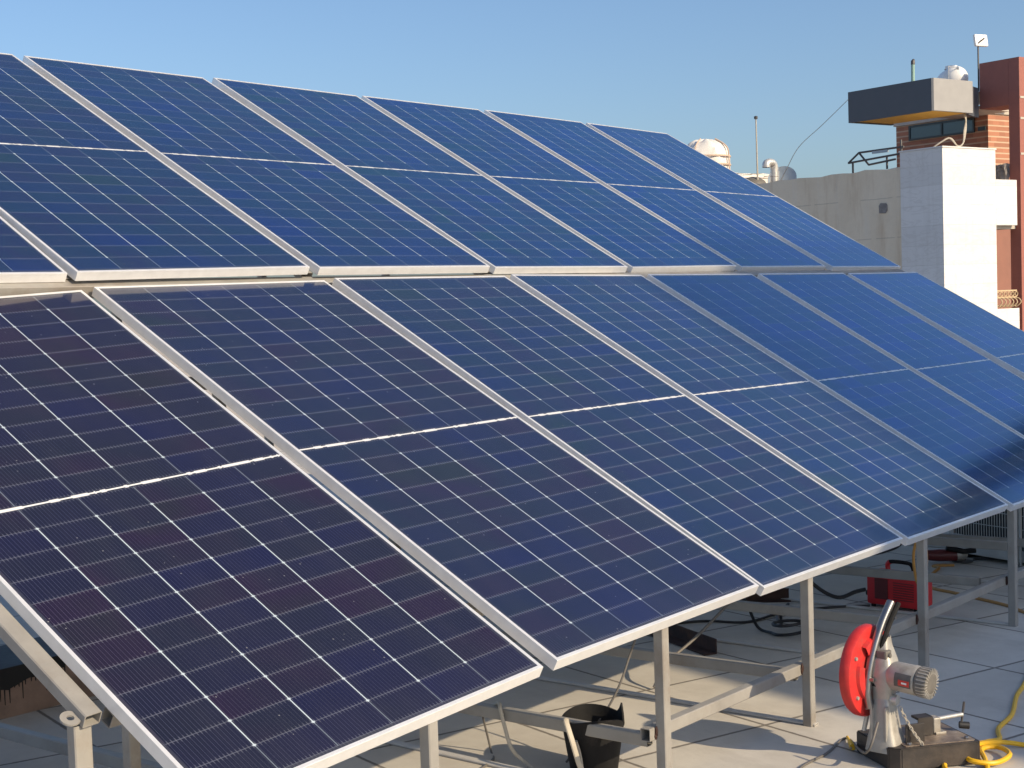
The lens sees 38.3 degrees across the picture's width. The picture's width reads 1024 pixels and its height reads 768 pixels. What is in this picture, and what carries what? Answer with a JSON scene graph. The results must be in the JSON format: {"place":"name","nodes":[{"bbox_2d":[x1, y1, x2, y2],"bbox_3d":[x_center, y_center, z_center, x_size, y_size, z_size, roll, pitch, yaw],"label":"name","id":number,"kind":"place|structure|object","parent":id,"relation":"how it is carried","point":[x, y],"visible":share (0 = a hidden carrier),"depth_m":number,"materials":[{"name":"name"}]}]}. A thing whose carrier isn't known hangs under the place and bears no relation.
{"place":"outdoors","nodes":[
{"label":"outdoors","id":0,"kind":"place"},
{"bbox_2d":[122,321,280,449],"bbox_3d":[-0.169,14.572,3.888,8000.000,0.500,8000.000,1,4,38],"label":"city ground","id":1,"kind":"structure","parent":0,"point":[188,375],"depth_m":344.06,"materials":[{"name":"grey concrete"}]},
{"bbox_2d":[537,167,901,273],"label":"concrete building","id":2,"kind":"structure","parent":1,"relation":"on","point":[863,207],"depth_m":35.95,"materials":[{"name":"paint"}]},
{"bbox_2d":[688,138,730,168],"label":"covered tank","id":3,"kind":"object","parent":2,"relation":"on","point":[716,150],"visible":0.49,"depth_m":40.23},
{"bbox_2d":[746,177,765,183],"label":"dome vent","id":4,"kind":"object","parent":2,"relation":"on","point":[755,180],"visible":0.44,"depth_m":41.48,"materials":[{"name":"grey plastic"}]},
{"bbox_2d":[754,116,758,179],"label":"vent pipe","id":5,"kind":"object","parent":2,"relation":"on","point":[755,117],"visible":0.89,"depth_m":41.42,"materials":[{"name":"metal"}]},
{"bbox_2d":[762,158,778,181],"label":"bent duct","id":6,"kind":"object","parent":2,"relation":"on","point":[771,164],"visible":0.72,"depth_m":41.75,"materials":[{"name":"metal"}]},
{"bbox_2d":[768,166,796,182],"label":"satellite dish","id":7,"kind":"object","parent":2,"relation":"on","point":[790,173],"visible":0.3,"depth_m":42.55,"materials":[{"name":"metal"}]},
{"bbox_2d":[848,140,903,172],"bbox_3d":[8.767,-5.483,35.584,0.050,0.652,1.725,-4,4,-35],"label":"roof railing","id":8,"kind":"object","parent":2,"relation":"on","point":[882,150],"visible":1,"depth_m":35.49,"materials":[{"name":"metal"}]},
{"bbox_2d":[848,57,1023,330],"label":"neighbour house","id":9,"kind":"structure","parent":1,"relation":"on","point":[962,220],"depth_m":34.91,"materials":[{"name":"paint"}]},
{"bbox_2d":[781,99,848,179],"bbox_3d":[7.542,-6.357,39.089,0.845,1.583,5.703,-2,3,-7],"label":"overhead cable","id":10,"kind":"object","parent":9,"relation":"attached to","point":[804,140],"visible":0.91,"depth_m":37.32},
{"bbox_2d":[911,59,914,80],"bbox_3d":[9.618,-7.459,35.374,0.110,0.672,0.095,-4,4,-35],"label":"vent pipe","id":11,"kind":"object","parent":9,"relation":"on","point":[912,69],"visible":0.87,"depth_m":35.34,"materials":[{"name":"metal"}]},
{"bbox_2d":[908,117,974,140],"bbox_3d":[11.359,-6.749,39.056,0.035,0.400,2.120,-4,4,-35],"label":"window","id":12,"kind":"structure","parent":9,"relation":"in","point":[950,127],"depth_m":39.04,"materials":[{"name":"black glass"}]},
{"bbox_2d":[933,113,966,146],"bbox_3d":[10.456,-5.985,34.757,1.415,0.903,0.396,-5,4,-40],"label":"hanging cable","id":13,"kind":"object","parent":9,"relation":"hanging from","point":[964,131],"visible":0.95,"depth_m":34.73,"materials":[{"name":"white plastic"}]},
{"bbox_2d":[937,65,967,80],"bbox_3d":[11.054,-7.630,36.904,0.630,0.740,1.600,-2,3,4],"label":"water tank","id":14,"kind":"object","parent":9,"relation":"on","point":[954,72],"visible":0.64,"depth_m":36.51,"materials":[{"name":"white plastic"}]},
{"bbox_2d":[973,34,987,90],"bbox_3d":[11.614,-7.948,36.463,0.400,1.388,0.195,-3,4,-23],"label":"dish antenna","id":15,"kind":"object","parent":9,"relation":"on","point":[980,40],"visible":1,"depth_m":36.44,"materials":[{"name":"metal"}]},
{"bbox_2d":[0,450,1023,767],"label":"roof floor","id":16,"kind":"structure","parent":0,"point":[978,666],"depth_m":5.71,"materials":[{"name":"tile"}]},
{"bbox_2d":[0,637,94,719],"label":"roof kerb","id":17,"kind":"structure","parent":16,"relation":"on","point":[23,689],"depth_m":5.74,"materials":[{"name":"grey concrete"}]},
{"bbox_2d":[481,717,494,767],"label":"floor wire","id":18,"kind":"object","parent":16,"relation":"on","point":[489,744],"visible":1,"depth_m":5.06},
{"bbox_2d":[0,269,1023,767],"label":"support frame","id":19,"kind":"object","parent":16,"relation":"on","point":[64,689],"visible":0.36,"depth_m":5.28,"materials":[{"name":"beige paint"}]},
{"bbox_2d":[0,216,66,282],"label":"solar panel","id":20,"kind":"object","parent":19,"relation":"on","point":[23,259],"visible":1,"depth_m":5.16,"materials":[{"name":"glass"}]},
{"bbox_2d":[0,53,309,280],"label":"solar panel","id":21,"kind":"object","parent":19,"relation":"on","point":[86,194],"visible":1,"depth_m":5.99,"materials":[{"name":"glass"}]},
{"bbox_2d":[23,56,489,274],"bbox_3d":[-1.261,-1.075,7.146,2.279,0.037,1.134,35,24,30],"label":"solar panel","id":22,"kind":"object","parent":19,"relation":"on","point":[316,213],"visible":1,"depth_m":7.02,"materials":[{"name":"glass"}]},
{"bbox_2d":[0,290,542,767],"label":"solar panel","id":23,"kind":"object","parent":19,"relation":"on","point":[192,574],"visible":1,"depth_m":3.96,"materials":[{"name":"glass"}]},
{"bbox_2d":[212,78,627,273],"bbox_3d":[-0.527,-1.156,8.094,2.279,0.039,1.134,36,25,31],"label":"solar panel","id":24,"kind":"object","parent":19,"relation":"on","point":[496,228],"visible":0.98,"depth_m":7.98,"materials":[{"name":"glass"}]},
{"bbox_2d":[92,280,758,670],"bbox_3d":[-0.333,0.180,5.100,2.279,0.038,1.134,34,24,31],"label":"solar panel","id":25,"kind":"object","parent":19,"relation":"on","point":[546,550],"visible":1,"depth_m":4.95,"materials":[{"name":"glass"}]},
{"bbox_2d":[565,639,636,762],"bbox_3d":[0.363,0.922,4.944,0.405,0.667,0.039,-3,3,-18],"label":"hanging wire","id":26,"kind":"object","parent":25,"relation":"hanging from","point":[622,677],"visible":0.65,"depth_m":4.94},
{"bbox_2d":[492,701,534,767],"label":"tied cable","id":27,"kind":"object","parent":19,"relation":"attached to","point":[516,754],"visible":0.92,"depth_m":4.92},
{"bbox_2d":[361,96,735,272],"bbox_3d":[0.207,-1.240,9.055,2.279,0.037,1.134,36,25,30],"label":"solar panel","id":28,"kind":"object","parent":19,"relation":"on","point":[633,237],"visible":0.98,"depth_m":8.95,"materials":[{"name":"glass"}]},
{"bbox_2d":[332,276,902,595],"bbox_3d":[0.402,0.100,6.016,2.279,0.037,1.134,35,24,31],"label":"solar panel","id":29,"kind":"object","parent":19,"relation":"on","point":[766,520],"visible":0.99,"depth_m":5.89,"materials":[{"name":"glass"}]},
{"bbox_2d":[484,110,825,270],"bbox_3d":[0.949,-1.319,9.994,2.279,0.035,1.134,36,25,30],"label":"solar panel","id":30,"kind":"object","parent":19,"relation":"on","point":[741,243],"visible":0.98,"depth_m":9.90,"materials":[{"name":"glass"}]},
{"bbox_2d":[653,603,730,687],"bbox_3d":[0.856,0.936,6.048,0.704,0.518,0.023,-4,4,-30],"label":"hanging wire","id":31,"kind":"object","parent":19,"relation":"hanging from","point":[708,624],"visible":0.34,"depth_m":6.00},
{"bbox_2d":[586,123,900,270],"bbox_3d":[1.693,-1.390,10.902,2.279,0.035,1.134,36,24,30],"label":"solar panel","id":32,"kind":"object","parent":19,"relation":"on","point":[827,246],"visible":0.98,"depth_m":10.80,"materials":[{"name":"glass"}]},
{"bbox_2d":[510,274,1007,545],"bbox_3d":[1.135,0.030,6.930,2.279,0.037,1.134,36,24,31],"label":"solar panel","id":33,"kind":"object","parent":19,"relation":"on","point":[907,492],"visible":1,"depth_m":6.82,"materials":[{"name":"glass"}]},
{"bbox_2d":[912,543,927,583],"bbox_3d":[1.768,0.763,6.380,0.054,0.250,0.121,1,4,38],"label":"hanging cable","id":34,"kind":"object","parent":33,"relation":"hanging from","point":[913,561],"visible":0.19,"depth_m":6.35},
{"bbox_2d":[646,274,1023,511],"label":"solar panel","id":35,"kind":"object","parent":19,"relation":"on","point":[964,439],"visible":0.97,"depth_m":7.78,"materials":[{"name":"glass"}]},
{"bbox_2d":[813,582,865,598],"bbox_3d":[1.499,0.864,7.250,0.523,0.416,0.052,-3,3,-17],"label":"welding cable","id":36,"kind":"object","parent":19,"relation":"hanging from","point":[844,596],"visible":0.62,"depth_m":7.29,"materials":[{"name":"black rubber"}]},
{"bbox_2d":[872,544,901,555],"bbox_3d":[1.719,0.722,7.047,0.794,0.265,0.224,0,4,31],"label":"hanging cable","id":37,"kind":"object","parent":19,"relation":"hanging from","point":[889,550],"visible":0.05,"depth_m":7.06,"materials":[{"name":"black rubber"}]},
{"bbox_2d":[757,273,1023,437],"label":"solar panel","id":38,"kind":"object","parent":19,"relation":"on","point":[986,386],"visible":0.99,"depth_m":8.84,"materials":[{"name":"glass"}]},
{"bbox_2d":[848,272,1023,378],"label":"solar panel","id":39,"kind":"object","parent":19,"relation":"on","point":[990,336],"visible":0.98,"depth_m":9.85,"materials":[{"name":"glass"}]},
{"bbox_2d":[562,702,624,767],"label":"rubber bucket","id":40,"kind":"object","parent":16,"relation":"on","point":[583,750],"visible":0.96,"depth_m":4.76,"materials":[{"name":"black rubber"}]},
{"bbox_2d":[649,624,716,655],"bbox_3d":[0.713,1.140,6.803,0.066,0.066,0.747,-3,4,-25],"label":"steel offcut","id":41,"kind":"object","parent":16,"relation":"on","point":[701,644],"visible":0.45,"depth_m":6.63,"materials":[{"name":"black metal"}]},
{"bbox_2d":[740,588,790,602],"bbox_3d":[1.219,1.101,7.644,0.442,0.060,0.060,-2,3,0],"label":"steel offcut","id":42,"kind":"object","parent":16,"relation":"on","point":[775,596],"visible":0.35,"depth_m":7.67,"materials":[{"name":"brown metal"}]},
{"bbox_2d":[743,598,800,636],"bbox_3d":[1.343,0.994,7.115,0.383,0.329,0.765,0,4,35],"label":"cable loop","id":43,"kind":"object","parent":16,"relation":"on","point":[779,621],"visible":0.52,"depth_m":6.86,"materials":[{"name":"black rubber"}]},
{"bbox_2d":[676,604,869,624],"bbox_3d":[1.106,1.147,7.177,1.511,0.036,0.138,-3,4,-21],"label":"ground cable","id":44,"kind":"object","parent":16,"relation":"on","point":[749,621],"visible":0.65,"depth_m":7.15,"materials":[{"name":"black rubber"}]},
{"bbox_2d":[799,722,878,767],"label":"saw cord","id":45,"kind":"object","parent":16,"relation":"on","point":[837,743],"visible":1,"depth_m":4.87,"materials":[{"name":"grey rubber"}]},
{"bbox_2d":[846,736,856,749],"bbox_3d":[1.161,1.228,5.059,0.023,0.023,0.147,-2,3,4],"label":"cable plug","id":46,"kind":"object","parent":16,"relation":"on","point":[851,744],"visible":0.98,"depth_m":5.01,"materials":[{"name":"plastic"}]},
{"bbox_2d":[866,560,931,611],"bbox_3d":[1.939,1.003,7.417,0.138,0.240,0.320,-5,5,-44],"label":"welding machine","id":47,"kind":"object","parent":16,"relation":"on","point":[881,591],"visible":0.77,"depth_m":7.36,"materials":[{"name":"red paint"}]},
{"bbox_2d":[839,600,979,767],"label":"chop saw","id":48,"kind":"object","parent":16,"relation":"on","point":[875,674],"visible":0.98,"depth_m":4.82,"materials":[{"name":"grey metal"}]},
{"bbox_2d":[928,546,1002,562],"bbox_3d":[2.655,0.994,8.708,0.522,0.106,0.124,-2,3,0],"label":"angle grinder","id":49,"kind":"object","parent":16,"relation":"on","point":[955,554],"visible":0.74,"depth_m":8.67,"materials":[{"name":"red plastic"}]},
{"bbox_2d":[931,564,1023,613],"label":"extension cord","id":50,"kind":"object","parent":16,"relation":"on","point":[937,566],"visible":0.62,"depth_m":7.76,"materials":[{"name":"rubber"}]},
{"bbox_2d":[942,681,1023,767],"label":"extension cord","id":51,"kind":"object","parent":16,"relation":"on","point":[998,742],"visible":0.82,"depth_m":4.97,"materials":[{"name":"yellow plastic"}]},
{"bbox_2d":[949,507,1023,565],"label":"air conditioner","id":52,"kind":"object","parent":16,"relation":"on","point":[995,525],"visible":0.06,"depth_m":8.66,"materials":[{"name":"white metal"}]},
{"bbox_2d":[0,0,1023,313],"label":"sky","id":53,"kind":"structure","parent":0,"point":[688,71],"materials":[{"name":"blue"}]},
{"bbox_2d":[737,173,768,182],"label":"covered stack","id":54,"kind":"object","parent":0,"point":[764,176],"visible":0.02,"depth_m":43.19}
]}

